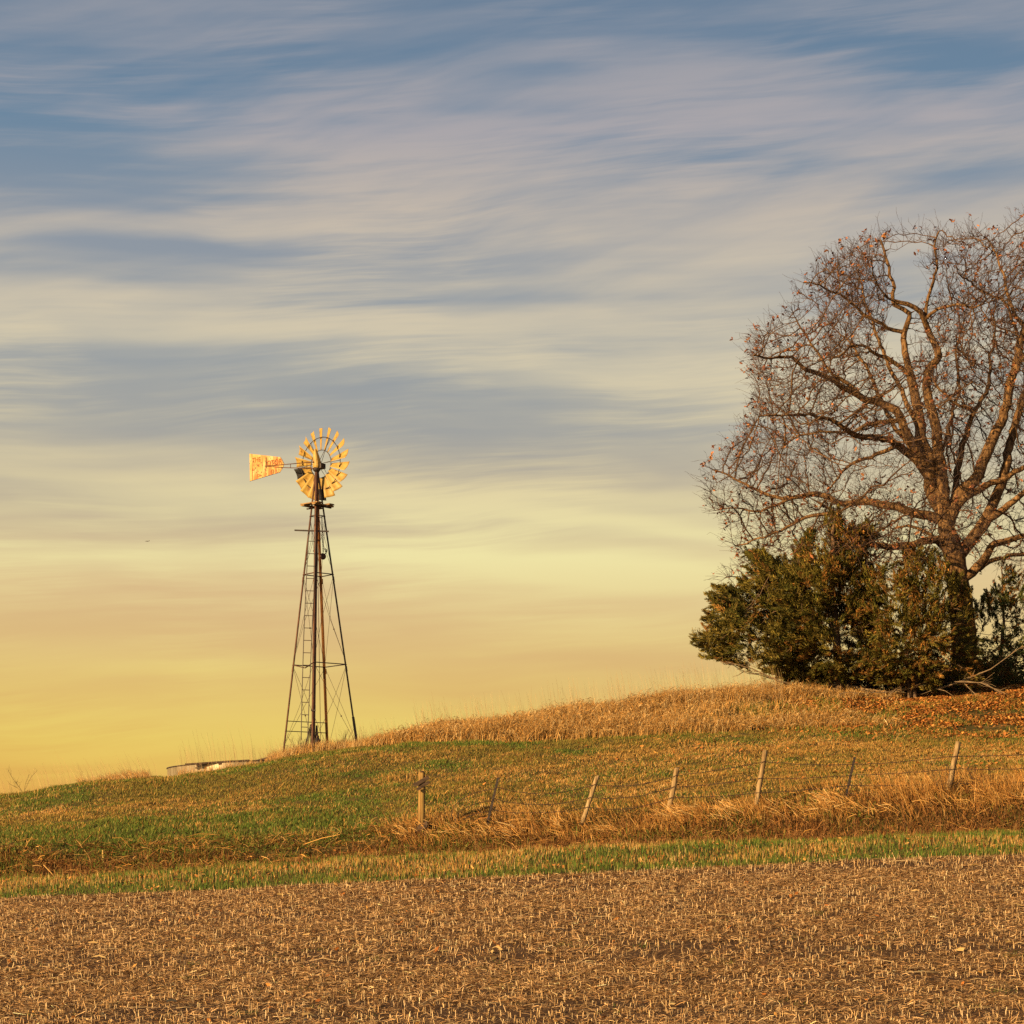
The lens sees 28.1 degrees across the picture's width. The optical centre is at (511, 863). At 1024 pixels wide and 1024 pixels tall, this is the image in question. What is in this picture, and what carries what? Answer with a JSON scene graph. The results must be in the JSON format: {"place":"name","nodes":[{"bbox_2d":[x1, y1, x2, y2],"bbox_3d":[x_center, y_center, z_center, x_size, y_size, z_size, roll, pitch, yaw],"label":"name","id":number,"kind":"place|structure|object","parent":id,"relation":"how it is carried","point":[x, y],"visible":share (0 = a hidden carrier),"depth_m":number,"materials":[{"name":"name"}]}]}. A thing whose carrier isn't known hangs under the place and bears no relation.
{"place":"outdoors","nodes":[
{"label":"outdoors","id":0,"kind":"place"},
{"bbox_2d":[0,852,1023,1023],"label":"field","id":1,"kind":"structure","parent":0,"point":[510,1018],"depth_m":35.92,"materials":[{"name":"brown plant"}]},
{"bbox_2d":[0,851,1023,1023],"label":"stubble","id":2,"kind":"object","parent":1,"relation":"on","point":[360,967],"visible":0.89,"depth_m":36.84,"materials":[{"name":"brown plant"}]},
{"bbox_2d":[0,687,1023,898],"bbox_3d":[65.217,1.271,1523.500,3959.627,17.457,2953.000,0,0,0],"label":"hill","id":3,"kind":"structure","parent":0,"point":[969,727],"depth_m":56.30,"materials":[{"name":"green plant"}]},
{"bbox_2d":[10,769,36,791],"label":"bare shrub","id":4,"kind":"object","parent":3,"relation":"on","point":[17,781],"visible":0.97,"depth_m":67.84,"materials":[{"name":"plant"}]},
{"bbox_2d":[166,760,269,776],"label":"water tank","id":5,"kind":"object","parent":3,"relation":"on","point":[172,770],"visible":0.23,"depth_m":68.75,"materials":[{"name":"metal"}]},
{"bbox_2d":[185,759,248,765],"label":"plank","id":6,"kind":"object","parent":5,"relation":"on","point":[218,762],"visible":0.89,"depth_m":68.35,"materials":[{"name":"grey wood"}]},
{"bbox_2d":[71,726,426,782],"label":"crest grass","id":7,"kind":"structure","parent":3,"relation":"on","point":[335,745],"depth_m":68.12,"materials":[{"name":"plant"}]},
{"bbox_2d":[285,732,305,753],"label":"bare shrub","id":8,"kind":"object","parent":3,"relation":"on","point":[298,743],"visible":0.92,"depth_m":68.56,"materials":[{"name":"plant"}]},
{"bbox_2d":[249,427,357,751],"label":"windmill","id":9,"kind":"object","parent":3,"relation":"on","point":[316,487],"visible":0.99,"depth_m":69.49,"materials":[{"name":"metal"}]},
{"bbox_2d":[320,517,326,559],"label":"hoist block","id":10,"kind":"object","parent":9,"relation":"hanging from","point":[322,556],"depth_m":69.38,"materials":[{"name":"metal"}]},
{"bbox_2d":[315,725,319,744],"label":"water pump","id":11,"kind":"object","parent":3,"relation":"on","point":[317,736],"visible":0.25,"depth_m":69.54,"materials":[{"name":"metal"}]},
{"bbox_2d":[1,659,782,792],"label":"seed stems","id":12,"kind":"object","parent":3,"relation":"on","point":[416,721],"visible":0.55,"depth_m":70.66,"materials":[{"name":"plant"}]},
{"bbox_2d":[415,821,426,833],"bbox_3d":[-2.348,-0.931,52.900,0.315,0.350,0.220,0,0,0],"label":"loose plank","id":13,"kind":"object","parent":3,"relation":"on","point":[424,826],"visible":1,"depth_m":52.85,"materials":[{"name":"wood"}]},
{"bbox_2d":[413,771,429,824],"bbox_3d":[-2.298,-1.574,53.023,0.473,1.652,0.327,0,0,17],"label":"board post","id":14,"kind":"object","parent":3,"relation":"on","point":[421,783],"visible":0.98,"depth_m":53.02,"materials":[{"name":"brown wood"}]},
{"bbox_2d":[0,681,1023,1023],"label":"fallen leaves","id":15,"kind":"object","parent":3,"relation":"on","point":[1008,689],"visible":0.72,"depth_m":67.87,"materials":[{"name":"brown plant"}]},
{"bbox_2d":[0,752,1023,879],"bbox_3d":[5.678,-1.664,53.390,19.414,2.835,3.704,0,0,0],"label":"dry grass","id":16,"kind":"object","parent":3,"relation":"on","point":[964,775],"visible":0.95,"depth_m":52.83,"materials":[{"name":"brown plant"}]},
{"bbox_2d":[366,675,906,744],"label":"ridge grass","id":17,"kind":"structure","parent":3,"relation":"on","point":[625,717],"depth_m":68.03,"materials":[{"name":"plant"}]},
{"bbox_2d":[452,741,1023,826],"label":"wire fence","id":18,"kind":"object","parent":3,"relation":"on","point":[955,756],"visible":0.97,"depth_m":53.14,"materials":[{"name":"metal"}]},
{"bbox_2d":[688,503,918,695],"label":"cedar tree","id":19,"kind":"object","parent":3,"relation":"on","point":[800,619],"visible":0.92,"depth_m":72.08,"materials":[{"name":"green plant"}]},
{"bbox_2d":[610,690,1023,736],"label":"tufts of grass","id":20,"kind":"object","parent":3,"relation":"on","point":[829,727],"visible":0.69,"depth_m":68.69,"materials":[{"name":"brown plant"}]},
{"bbox_2d":[687,207,1023,689],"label":"oak tree","id":21,"kind":"object","parent":3,"relation":"on","point":[931,464],"visible":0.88,"depth_m":74.91,"materials":[{"name":"brown plant"}]},
{"bbox_2d":[783,654,949,693],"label":"bramble bush","id":22,"kind":"object","parent":3,"relation":"on","point":[872,685],"visible":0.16,"depth_m":77.14,"materials":[{"name":"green plant"}]},
{"bbox_2d":[835,543,1023,699],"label":"cedar tree","id":23,"kind":"object","parent":3,"relation":"on","point":[888,662],"visible":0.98,"depth_m":71.38,"materials":[{"name":"green plant"}]},
{"bbox_2d":[882,656,997,693],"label":"bramble bush","id":24,"kind":"object","parent":3,"relation":"on","point":[947,677],"visible":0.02,"depth_m":78.26,"materials":[{"name":"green plant"}]},
{"bbox_2d":[921,762,963,791],"bbox_3d":[11.127,-2.175,52.847,0.521,0.922,1.080,0,0,-43],"label":"bare shrub","id":25,"kind":"object","parent":3,"relation":"on","point":[942,777],"visible":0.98,"depth_m":52.84,"materials":[{"name":"plant"}]},
{"bbox_2d":[967,762,993,785],"bbox_3d":[12.139,-2.274,53.060,0.467,0.825,0.702,0,0,-35],"label":"bare shrub","id":26,"kind":"object","parent":3,"relation":"on","point":[975,771],"visible":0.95,"depth_m":53.03,"materials":[{"name":"plant"}]},
{"bbox_2d":[944,639,1023,683],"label":"bramble bush","id":27,"kind":"object","parent":3,"relation":"on","point":[1003,661],"visible":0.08,"depth_m":79.25,"materials":[{"name":"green plant"}]},
{"bbox_2d":[945,555,1023,691],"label":"cedar tree","id":28,"kind":"object","parent":3,"relation":"on","point":[1005,599],"visible":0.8,"depth_m":74.37,"materials":[{"name":"green plant"}]},
{"bbox_2d":[1009,629,1023,678],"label":"bramble bush","id":29,"kind":"object","parent":3,"relation":"on","point":[1021,655],"visible":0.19,"depth_m":78.67,"materials":[{"name":"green plant"}]},
{"bbox_2d":[0,826,1023,898],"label":"verge grass","id":30,"kind":"structure","parent":0,"point":[959,838],"depth_m":48.38,"materials":[{"name":"green plant"}]},
{"bbox_2d":[0,0,1023,793],"label":"sky","id":31,"kind":"structure","parent":0,"point":[513,253],"materials":[{"name":"blue"}]}
]}

